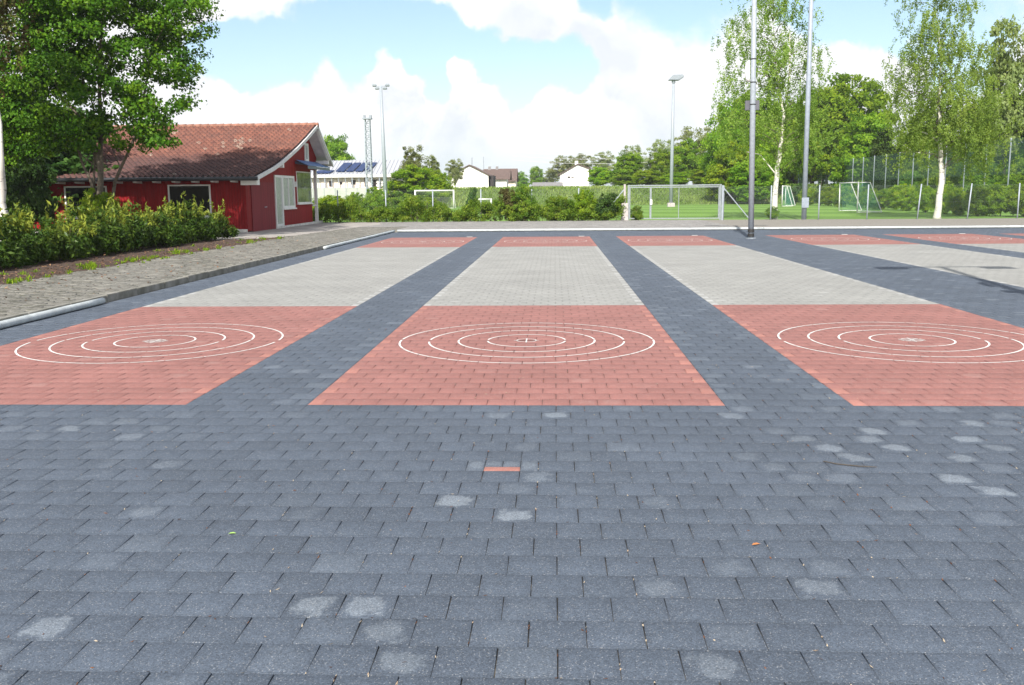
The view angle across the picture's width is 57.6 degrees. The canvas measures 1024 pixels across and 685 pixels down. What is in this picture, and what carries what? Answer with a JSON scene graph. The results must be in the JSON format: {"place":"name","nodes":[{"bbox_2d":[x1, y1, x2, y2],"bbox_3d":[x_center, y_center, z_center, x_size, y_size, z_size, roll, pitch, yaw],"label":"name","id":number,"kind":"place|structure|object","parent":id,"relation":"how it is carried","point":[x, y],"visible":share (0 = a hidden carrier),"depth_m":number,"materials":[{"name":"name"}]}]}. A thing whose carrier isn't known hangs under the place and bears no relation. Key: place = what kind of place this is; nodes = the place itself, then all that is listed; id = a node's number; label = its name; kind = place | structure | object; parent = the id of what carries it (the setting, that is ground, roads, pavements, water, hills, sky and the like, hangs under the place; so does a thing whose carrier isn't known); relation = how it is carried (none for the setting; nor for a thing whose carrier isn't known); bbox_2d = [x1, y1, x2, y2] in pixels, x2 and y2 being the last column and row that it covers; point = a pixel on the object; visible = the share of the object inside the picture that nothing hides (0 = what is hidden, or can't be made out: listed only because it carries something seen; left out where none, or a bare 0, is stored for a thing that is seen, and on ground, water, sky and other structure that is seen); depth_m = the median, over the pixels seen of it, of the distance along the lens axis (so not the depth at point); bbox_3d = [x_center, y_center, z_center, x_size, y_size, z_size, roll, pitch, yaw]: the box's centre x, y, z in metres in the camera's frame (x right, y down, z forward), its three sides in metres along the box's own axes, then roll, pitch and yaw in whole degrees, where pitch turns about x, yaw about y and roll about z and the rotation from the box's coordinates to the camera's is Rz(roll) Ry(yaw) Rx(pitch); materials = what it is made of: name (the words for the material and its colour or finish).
{"place":"outdoors","nodes":[
{"label":"outdoors","id":0,"kind":"place"},
{"bbox_2d":[0,237,282,284],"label":"planting bed","id":1,"kind":"object","parent":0,"point":[64,264],"visible":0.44,"depth_m":20.83,"materials":[{"name":"brown soil"}]},
{"bbox_2d":[0,0,41,240],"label":"birch tree","id":2,"kind":"object","parent":1,"relation":"on","point":[5,5],"visible":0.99,"depth_m":24.01,"materials":[{"name":"green plant"}]},
{"bbox_2d":[4,130,58,224],"bbox_3d":[-17.518,-5.726,33.320,2.528,4.189,2.153,4,10,27],"label":"shady tree","id":3,"kind":"object","parent":1,"relation":"on","point":[29,186],"visible":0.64,"depth_m":32.88,"materials":[{"name":"green plant"}]},
{"bbox_2d":[77,187,120,227],"bbox_3d":[-12.835,-3.931,28.959,1.521,1.810,1.273,-3,9,-16],"label":"shrub","id":4,"kind":"object","parent":1,"relation":"on","point":[98,200],"visible":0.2,"depth_m":28.72,"materials":[{"name":"green plant"}]},
{"bbox_2d":[0,0,225,203],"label":"multi stem tree","id":5,"kind":"object","parent":1,"relation":"on","point":[50,61],"visible":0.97,"depth_m":28.27,"materials":[{"name":"green plant"}]},
{"bbox_2d":[0,191,239,268],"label":"laurel hedge","id":6,"kind":"object","parent":1,"relation":"on","point":[22,243],"visible":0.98,"depth_m":22.41,"materials":[{"name":"green plant"}]},
{"bbox_2d":[0,235,281,283],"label":"weeds","id":7,"kind":"object","parent":1,"relation":"on","point":[91,265],"visible":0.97,"depth_m":20.07,"materials":[{"name":"green plant"}]},
{"bbox_2d":[0,226,405,316],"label":"path","id":8,"kind":"structure","parent":0,"point":[61,292],"depth_m":17.55,"materials":[{"name":"stone"}]},
{"bbox_2d":[0,237,332,307],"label":"fallen leaves","id":9,"kind":"object","parent":8,"relation":"on","point":[128,264],"visible":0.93,"depth_m":19.67,"materials":[{"name":"plant"}]},
{"bbox_2d":[198,222,379,239],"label":"forecourt","id":10,"kind":"structure","parent":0,"point":[303,229],"depth_m":38.12,"materials":[{"name":"concrete"}]},
{"bbox_2d":[311,188,373,204],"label":"garden wall","id":11,"kind":"structure","parent":0,"point":[330,191],"depth_m":125.56,"materials":[{"name":"paint"}]},
{"bbox_2d":[311,159,405,190],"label":"club building","id":12,"kind":"structure","parent":0,"point":[346,174],"depth_m":129.32,"materials":[{"name":"white paint"}]},
{"bbox_2d":[0,228,1023,684],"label":"pavement","id":13,"kind":"structure","parent":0,"point":[535,520],"depth_m":4.17,"materials":[{"name":"grey stone"}]},
{"bbox_2d":[0,298,104,328],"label":"white tube","id":14,"kind":"object","parent":13,"relation":"on","point":[42,315],"visible":1,"depth_m":11.76,"materials":[{"name":"plastic"}]},
{"bbox_2d":[0,230,391,320],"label":"kerb","id":15,"kind":"structure","parent":13,"relation":"on","point":[117,295],"depth_m":16.23,"materials":[{"name":"concrete"}]},
{"bbox_2d":[0,237,476,404],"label":"playing lane","id":16,"kind":"structure","parent":13,"relation":"on","point":[222,341],"depth_m":10.23,"materials":[{"name":"red brick"}]},
{"bbox_2d":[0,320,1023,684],"bbox_3d":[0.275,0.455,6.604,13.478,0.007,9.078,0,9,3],"label":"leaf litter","id":17,"kind":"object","parent":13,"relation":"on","point":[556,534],"visible":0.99,"depth_m":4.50,"materials":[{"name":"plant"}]},
{"bbox_2d":[308,236,724,405],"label":"playing lane","id":18,"kind":"structure","parent":13,"relation":"on","point":[491,288],"depth_m":9.25,"materials":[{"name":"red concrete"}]},
{"bbox_2d":[397,227,763,231],"bbox_3d":[2.649,-4.475,36.926,14.501,0.092,0.110,0,9,3],"label":"white tube","id":19,"kind":"object","parent":13,"relation":"on","point":[587,229],"visible":0.98,"depth_m":36.88,"materials":[{"name":"plastic"}]},
{"bbox_2d":[745,0,759,238],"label":"court pole","id":20,"kind":"object","parent":13,"relation":"on","point":[752,104],"visible":0.99,"depth_m":29.02,"materials":[{"name":"metal"}]},
{"bbox_2d":[616,235,1023,405],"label":"playing lane","id":21,"kind":"structure","parent":13,"relation":"on","point":[767,298],"depth_m":10.16,"materials":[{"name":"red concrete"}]},
{"bbox_2d":[764,225,1023,229],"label":"curb","id":22,"kind":"object","parent":13,"relation":"on","point":[906,227],"visible":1,"depth_m":36.33,"materials":[{"name":"concrete"}]},
{"bbox_2d":[766,234,1023,286],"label":"playing lane","id":23,"kind":"structure","parent":13,"relation":"on","point":[1009,270],"depth_m":21.25,"materials":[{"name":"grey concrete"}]},
{"bbox_2d":[883,233,1023,251],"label":"playing lane","id":24,"kind":"structure","parent":13,"relation":"on","point":[1001,243],"depth_m":27.72,"materials":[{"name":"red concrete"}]},
{"bbox_2d":[0,0,1023,188],"label":"sky","id":25,"kind":"structure","parent":0,"point":[469,81],"materials":[{"name":"white"}]},
{"bbox_2d":[362,220,734,229],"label":"path","id":26,"kind":"structure","parent":0,"point":[558,224],"depth_m":41.70,"materials":[{"name":"grey concrete"}]},
{"bbox_2d":[615,184,627,219],"bbox_3d":[5.194,-7.132,47.484,1.439,1.850,0.340,0,9,3],"label":"gate post","id":27,"kind":"object","parent":26,"relation":"on","point":[625,217],"visible":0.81,"depth_m":47.36,"materials":[{"name":"metal"}]},
{"bbox_2d":[628,184,721,219],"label":"double gate","id":28,"kind":"structure","parent":27,"relation":"attached to","point":[719,191],"depth_m":46.98,"materials":[{"name":"grey metal"}]},
{"bbox_2d":[274,186,834,237],"bbox_3d":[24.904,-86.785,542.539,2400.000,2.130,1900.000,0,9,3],"label":"ground","id":29,"kind":"structure","parent":0,"point":[641,194],"depth_m":114.60,"materials":[{"name":"green plant"}]},
{"bbox_2d":[1,74,118,207],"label":"shady tree","id":30,"kind":"object","parent":29,"relation":"on","point":[60,163],"visible":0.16,"depth_m":36.50,"materials":[{"name":"green plant"}]},
{"bbox_2d":[33,122,332,232],"bbox_3d":[-14.848,-7.525,41.794,10.912,4.982,12.628,0,9,3],"label":"red hut","id":31,"kind":"object","parent":29,"relation":"on","point":[255,177],"visible":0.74,"depth_m":39.10,"materials":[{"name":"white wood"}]},
{"bbox_2d":[64,186,107,218],"bbox_3d":[-16.694,-5.481,36.485,1.820,1.280,0.098,0,9,3],"label":"window","id":32,"kind":"structure","parent":31,"relation":"in","point":[73,189],"depth_m":36.48,"materials":[{"name":"white paint"}]},
{"bbox_2d":[167,184,211,217],"bbox_3d":[-12.569,-5.497,36.293,1.800,1.300,0.098,0,9,3],"label":"window","id":33,"kind":"structure","parent":31,"relation":"in","point":[203,191],"depth_m":36.29,"materials":[{"name":"black glass"}]},
{"bbox_2d":[250,182,275,231],"bbox_3d":[-10.237,-5.602,38.396,0.020,2.000,3.090,0,9,3],"label":"shed door","id":34,"kind":"structure","parent":31,"relation":"in","point":[262,195],"depth_m":38.32,"materials":[{"name":"red wood"}]},
{"bbox_2d":[274,175,284,226],"bbox_3d":[-10.127,-6.163,40.496,0.048,2.200,1.120,0,9,3],"label":"door","id":35,"kind":"structure","parent":31,"relation":"in","point":[278,182],"depth_m":40.58,"materials":[{"name":"white paint"}]},
{"bbox_2d":[282,175,296,209],"bbox_3d":[-10.036,-6.756,41.947,0.098,1.490,2.000,0,9,3],"label":"window","id":36,"kind":"structure","parent":31,"relation":"in","point":[288,181],"depth_m":41.96,"materials":[{"name":"white glass"}]},
{"bbox_2d":[296,171,312,204],"bbox_3d":[-9.925,-7.398,44.587,0.078,1.540,2.680,0,9,3],"label":"window","id":37,"kind":"structure","parent":31,"relation":"in","point":[303,179],"depth_m":44.47,"materials":[{"name":"glass"}]},
{"bbox_2d":[323,133,355,160],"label":"tree","id":38,"kind":"object","parent":29,"relation":"on","point":[336,147],"visible":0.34,"depth_m":147.46,"materials":[{"name":"green plant"}]},
{"bbox_2d":[398,145,425,184],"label":"sparse tree","id":39,"kind":"object","parent":29,"relation":"on","point":[408,158],"visible":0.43,"depth_m":118.26,"materials":[{"name":"green plant"}]},
{"bbox_2d":[444,158,463,186],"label":"tree","id":40,"kind":"object","parent":29,"relation":"on","point":[455,174],"visible":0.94,"depth_m":162.18,"materials":[{"name":"green plant"}]},
{"bbox_2d":[451,165,495,187],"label":"white house","id":41,"kind":"structure","parent":29,"relation":"on","point":[473,176],"depth_m":197.61,"materials":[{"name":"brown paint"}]},
{"bbox_2d":[483,157,511,187],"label":"cottage","id":42,"kind":"structure","parent":29,"relation":"on","point":[503,176],"depth_m":220.50,"materials":[{"name":"white paint"}]},
{"bbox_2d":[528,166,544,186],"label":"tree","id":43,"kind":"object","parent":29,"relation":"on","point":[536,174],"visible":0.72,"depth_m":279.63,"materials":[{"name":"green plant"}]},
{"bbox_2d":[545,155,573,180],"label":"tree","id":44,"kind":"object","parent":29,"relation":"on","point":[566,165],"visible":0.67,"depth_m":256.29,"materials":[{"name":"green plant"}]},
{"bbox_2d":[558,161,590,186],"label":"white house","id":45,"kind":"structure","parent":29,"relation":"on","point":[577,174],"depth_m":211.28,"materials":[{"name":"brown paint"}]},
{"bbox_2d":[587,166,612,185],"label":"tree","id":46,"kind":"object","parent":29,"relation":"on","point":[602,177],"visible":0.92,"depth_m":146.18,"materials":[{"name":"green plant"}]},
{"bbox_2d":[590,151,615,184],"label":"tree","id":47,"kind":"object","parent":29,"relation":"on","point":[608,160],"visible":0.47,"depth_m":243.34,"materials":[{"name":"green plant"}]},
{"bbox_2d":[607,174,636,185],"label":"tree","id":48,"kind":"object","parent":29,"relation":"on","point":[626,179],"visible":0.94,"depth_m":130.66,"materials":[{"name":"green plant"}]},
{"bbox_2d":[609,151,644,184],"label":"tree","id":49,"kind":"object","parent":29,"relation":"on","point":[628,166],"visible":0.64,"depth_m":143.56,"materials":[{"name":"green plant"}]},
{"bbox_2d":[632,170,664,184],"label":"tree","id":50,"kind":"object","parent":29,"relation":"on","point":[647,177],"visible":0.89,"depth_m":134.28,"materials":[{"name":"green plant"}]},
{"bbox_2d":[642,139,674,169],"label":"tree","id":51,"kind":"object","parent":29,"relation":"on","point":[660,147],"visible":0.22,"depth_m":208.99,"materials":[{"name":"green plant"}]},
{"bbox_2d":[649,148,677,184],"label":"tree","id":52,"kind":"object","parent":29,"relation":"on","point":[661,160],"visible":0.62,"depth_m":141.54,"materials":[{"name":"green plant"}]},
{"bbox_2d":[659,172,689,184],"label":"tree","id":53,"kind":"object","parent":29,"relation":"on","point":[679,178],"visible":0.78,"depth_m":129.71,"materials":[{"name":"green plant"}]},
{"bbox_2d":[669,138,703,181],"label":"tree","id":54,"kind":"object","parent":29,"relation":"on","point":[687,159],"visible":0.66,"depth_m":144.95,"materials":[{"name":"green plant"}]},
{"bbox_2d":[674,126,711,183],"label":"tree","id":55,"kind":"object","parent":29,"relation":"on","point":[690,133],"visible":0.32,"depth_m":178.48,"materials":[{"name":"green plant"}]},
{"bbox_2d":[697,98,749,193],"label":"tree","id":56,"kind":"object","parent":29,"relation":"on","point":[707,159],"visible":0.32,"depth_m":111.48,"materials":[{"name":"green plant"}]},
{"bbox_2d":[700,139,759,203],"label":"tree","id":57,"kind":"object","parent":29,"relation":"on","point":[716,171],"visible":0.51,"depth_m":108.48,"materials":[{"name":"green plant"}]},
{"bbox_2d":[733,93,792,154],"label":"tree","id":58,"kind":"object","parent":29,"relation":"on","point":[763,106],"visible":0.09,"depth_m":111.93,"materials":[{"name":"green plant"}]},
{"bbox_2d":[746,129,791,200],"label":"tree","id":59,"kind":"object","parent":29,"relation":"on","point":[782,181],"visible":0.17,"depth_m":109.21,"materials":[{"name":"green plant"}]},
{"bbox_2d":[778,88,845,183],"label":"tree","id":60,"kind":"object","parent":29,"relation":"on","point":[790,127],"visible":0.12,"depth_m":120.85,"materials":[{"name":"green plant"}]},
{"bbox_2d":[808,127,839,184],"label":"tree","id":61,"kind":"object","parent":29,"relation":"on","point":[823,164],"visible":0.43,"depth_m":115.68,"materials":[{"name":"green plant"}]},
{"bbox_2d":[793,72,901,181],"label":"tree","id":62,"kind":"object","parent":29,"relation":"on","point":[842,104],"visible":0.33,"depth_m":113.90,"materials":[{"name":"green plant"}]},
{"bbox_2d":[828,109,892,192],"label":"tree","id":63,"kind":"object","parent":29,"relation":"on","point":[871,123],"visible":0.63,"depth_m":106.77,"materials":[{"name":"green plant"}]},
{"bbox_2d":[863,126,911,198],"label":"tree","id":64,"kind":"object","parent":29,"relation":"on","point":[878,152],"visible":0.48,"depth_m":99.33,"materials":[{"name":"green plant"}]},
{"bbox_2d":[891,170,923,188],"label":"shrub","id":65,"kind":"object","parent":29,"relation":"on","point":[916,180],"visible":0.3,"depth_m":90.43,"materials":[{"name":"green plant"}]},
{"bbox_2d":[895,124,944,180],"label":"tree","id":66,"kind":"object","parent":29,"relation":"on","point":[909,167],"visible":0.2,"depth_m":93.51,"materials":[{"name":"green plant"}]},
{"bbox_2d":[918,166,962,194],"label":"shrub","id":67,"kind":"object","parent":29,"relation":"on","point":[933,179],"visible":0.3,"depth_m":82.54,"materials":[{"name":"green plant"}]},
{"bbox_2d":[920,138,972,188],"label":"tree","id":68,"kind":"object","parent":29,"relation":"on","point":[934,167],"visible":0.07,"depth_m":86.51,"materials":[{"name":"green plant"}]},
{"bbox_2d":[959,161,1003,192],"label":"shrub","id":69,"kind":"object","parent":29,"relation":"on","point":[976,180],"visible":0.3,"depth_m":74.50,"materials":[{"name":"green plant"}]},
{"bbox_2d":[953,134,1023,184],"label":"tree","id":70,"kind":"object","parent":29,"relation":"on","point":[959,167],"visible":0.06,"depth_m":78.66,"materials":[{"name":"green plant"}]},
{"bbox_2d":[970,13,1023,175],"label":"tree","id":71,"kind":"object","parent":29,"relation":"on","point":[1004,62],"visible":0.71,"depth_m":73.21,"materials":[{"name":"green plant"}]},
{"bbox_2d":[999,157,1023,192],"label":"shrub","id":72,"kind":"object","parent":29,"relation":"on","point":[1014,173],"visible":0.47,"depth_m":68.72,"materials":[{"name":"green plant"}]},
{"bbox_2d":[442,183,844,205],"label":"long grass","id":73,"kind":"structure","parent":0,"point":[602,188],"depth_m":114.93,"materials":[{"name":"green plant"}]},
{"bbox_2d":[318,203,1023,221],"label":"lawn","id":74,"kind":"structure","parent":0,"point":[662,211],"depth_m":61.85,"materials":[{"name":"green plant"}]},
{"bbox_2d":[362,115,373,195],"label":"lattice mast","id":75,"kind":"object","parent":74,"relation":"on","point":[364,118],"visible":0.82,"depth_m":104.60,"materials":[{"name":"metal"}]},
{"bbox_2d":[364,187,389,211],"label":"bush","id":76,"kind":"object","parent":74,"relation":"on","point":[371,199],"visible":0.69,"depth_m":65.22,"materials":[{"name":"green plant"}]},
{"bbox_2d":[372,84,388,197],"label":"floodlight mast","id":77,"kind":"object","parent":74,"relation":"on","point":[383,142],"visible":0.92,"depth_m":98.43,"materials":[{"name":"metal"}]},
{"bbox_2d":[382,164,449,200],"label":"bush","id":78,"kind":"object","parent":74,"relation":"on","point":[421,178],"visible":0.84,"depth_m":102.19,"materials":[{"name":"green plant"}]},
{"bbox_2d":[427,169,455,204],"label":"bush","id":79,"kind":"object","parent":74,"relation":"on","point":[448,187],"visible":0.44,"depth_m":104.21,"materials":[{"name":"green plant"}]},
{"bbox_2d":[312,194,627,222],"bbox_3d":[-2.333,-6.838,47.578,16.502,1.421,2.393,0,9,3],"label":"hedge","id":80,"kind":"object","parent":74,"relation":"on","point":[428,213],"visible":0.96,"depth_m":47.56,"materials":[{"name":"green plant"}]},
{"bbox_2d":[337,188,620,221],"bbox_3d":[-1.655,-7.019,48.012,14.858,1.780,0.148,0,9,3],"label":"wire fence","id":81,"kind":"object","parent":74,"relation":"on","point":[453,196],"visible":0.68,"depth_m":48.03,"materials":[{"name":"metal"}]},
{"bbox_2d":[498,188,518,220],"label":"bush","id":82,"kind":"object","parent":74,"relation":"on","point":[506,195],"visible":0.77,"depth_m":47.58,"materials":[{"name":"green plant"}]},
{"bbox_2d":[509,184,540,220],"bbox_3d":[0.579,-7.125,47.734,1.936,2.056,1.446,4,10,28],"label":"bush","id":83,"kind":"object","parent":74,"relation":"on","point":[522,193],"visible":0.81,"depth_m":47.46,"materials":[{"name":"green plant"}]},
{"bbox_2d":[568,189,597,220],"bbox_3d":[3.625,-6.995,47.683,1.689,1.751,2.018,-4,10,-18],"label":"bush","id":84,"kind":"object","parent":74,"relation":"on","point":[586,200],"visible":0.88,"depth_m":47.19,"materials":[{"name":"green plant"}]},
{"bbox_2d":[594,192,620,220],"bbox_3d":[4.877,-6.927,47.614,1.588,1.589,1.924,6,11,37],"label":"bush","id":85,"kind":"object","parent":74,"relation":"on","point":[603,203],"visible":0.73,"depth_m":47.20,"materials":[{"name":"green plant"}]},
{"bbox_2d":[667,74,683,206],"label":"floodlight mast","id":86,"kind":"object","parent":74,"relation":"on","point":[673,78],"visible":0.99,"depth_m":93.05,"materials":[{"name":"metal"}]},
{"bbox_2d":[727,160,773,202],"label":"tree","id":87,"kind":"object","parent":74,"relation":"on","point":[739,179],"visible":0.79,"depth_m":105.33,"materials":[{"name":"green plant"}]},
{"bbox_2d":[707,0,836,218],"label":"birch tree","id":88,"kind":"object","parent":74,"relation":"on","point":[773,84],"visible":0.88,"depth_m":48.28,"materials":[{"name":"green plant"}]},
{"bbox_2d":[818,187,840,205],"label":"shrub","id":89,"kind":"object","parent":74,"relation":"on","point":[825,193],"visible":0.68,"depth_m":89.32,"materials":[{"name":"green plant"}]},
{"bbox_2d":[831,185,855,206],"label":"shrub","id":90,"kind":"object","parent":74,"relation":"on","point":[844,199],"visible":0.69,"depth_m":83.60,"materials":[{"name":"green plant"}]},
{"bbox_2d":[848,186,880,207],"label":"shrub","id":91,"kind":"object","parent":74,"relation":"on","point":[861,200],"visible":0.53,"depth_m":76.50,"materials":[{"name":"green plant"}]},
{"bbox_2d":[865,188,891,209],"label":"shrub","id":92,"kind":"object","parent":74,"relation":"on","point":[874,203],"visible":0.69,"depth_m":70.86,"materials":[{"name":"green plant"}]},
{"bbox_2d":[885,183,918,210],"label":"shrub","id":93,"kind":"object","parent":74,"relation":"on","point":[902,197],"visible":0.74,"depth_m":65.66,"materials":[{"name":"green plant"}]},
{"bbox_2d":[798,138,1011,197],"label":"ball catch fence","id":94,"kind":"object","parent":74,"relation":"on","point":[913,169],"visible":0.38,"depth_m":84.97,"materials":[{"name":"metal"}]},
{"bbox_2d":[909,185,935,212],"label":"shrub","id":95,"kind":"object","parent":74,"relation":"on","point":[925,201],"visible":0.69,"depth_m":60.65,"materials":[{"name":"green plant"}]},
{"bbox_2d":[928,183,958,213],"bbox_3d":[26.637,-8.772,57.193,2.063,1.988,2.465,0,9,6],"label":"shrub","id":96,"kind":"object","parent":74,"relation":"on","point":[945,192],"visible":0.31,"depth_m":56.63,"materials":[{"name":"green plant"}]},
{"bbox_2d":[871,0,1023,218],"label":"birch tree","id":97,"kind":"object","parent":74,"relation":"on","point":[952,119],"visible":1,"depth_m":47.25,"materials":[{"name":"green plant"}]},
{"bbox_2d":[944,187,967,214],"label":"shrub","id":98,"kind":"object","parent":74,"relation":"on","point":[954,199],"visible":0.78,"depth_m":53.85,"materials":[{"name":"green plant"}]},
{"bbox_2d":[960,185,987,215],"bbox_3d":[26.140,-7.922,52.272,1.861,1.844,2.492,10,14,49],"label":"shrub","id":99,"kind":"object","parent":74,"relation":"on","point":[977,198],"visible":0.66,"depth_m":51.86,"materials":[{"name":"green plant"}]},
{"bbox_2d":[975,182,1018,215],"bbox_3d":[26.945,-7.833,51.244,2.550,2.015,2.134,2,9,16],"label":"shrub","id":100,"kind":"object","parent":74,"relation":"on","point":[991,200],"visible":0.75,"depth_m":50.95,"materials":[{"name":"green plant"}]},
{"bbox_2d":[1003,182,1023,216],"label":"shrub","id":101,"kind":"object","parent":74,"relation":"on","point":[1011,199],"visible":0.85,"depth_m":49.99,"materials":[{"name":"green plant"}]},
{"bbox_2d":[703,218,1023,226],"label":"gravel strip","id":102,"kind":"object","parent":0,"point":[873,222],"visible":1,"depth_m":41.10,"materials":[{"name":"grey gravel"}]},
{"bbox_2d":[801,0,813,219],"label":"street mast","id":103,"kind":"object","parent":102,"relation":"on","point":[807,116],"visible":1,"depth_m":45.52,"materials":[{"name":"grey metal"}]},
{"bbox_2d":[723,183,1023,219],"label":"wire fence","id":104,"kind":"object","parent":102,"relation":"on","point":[917,212],"visible":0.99,"depth_m":45.40,"materials":[{"name":"metal"}]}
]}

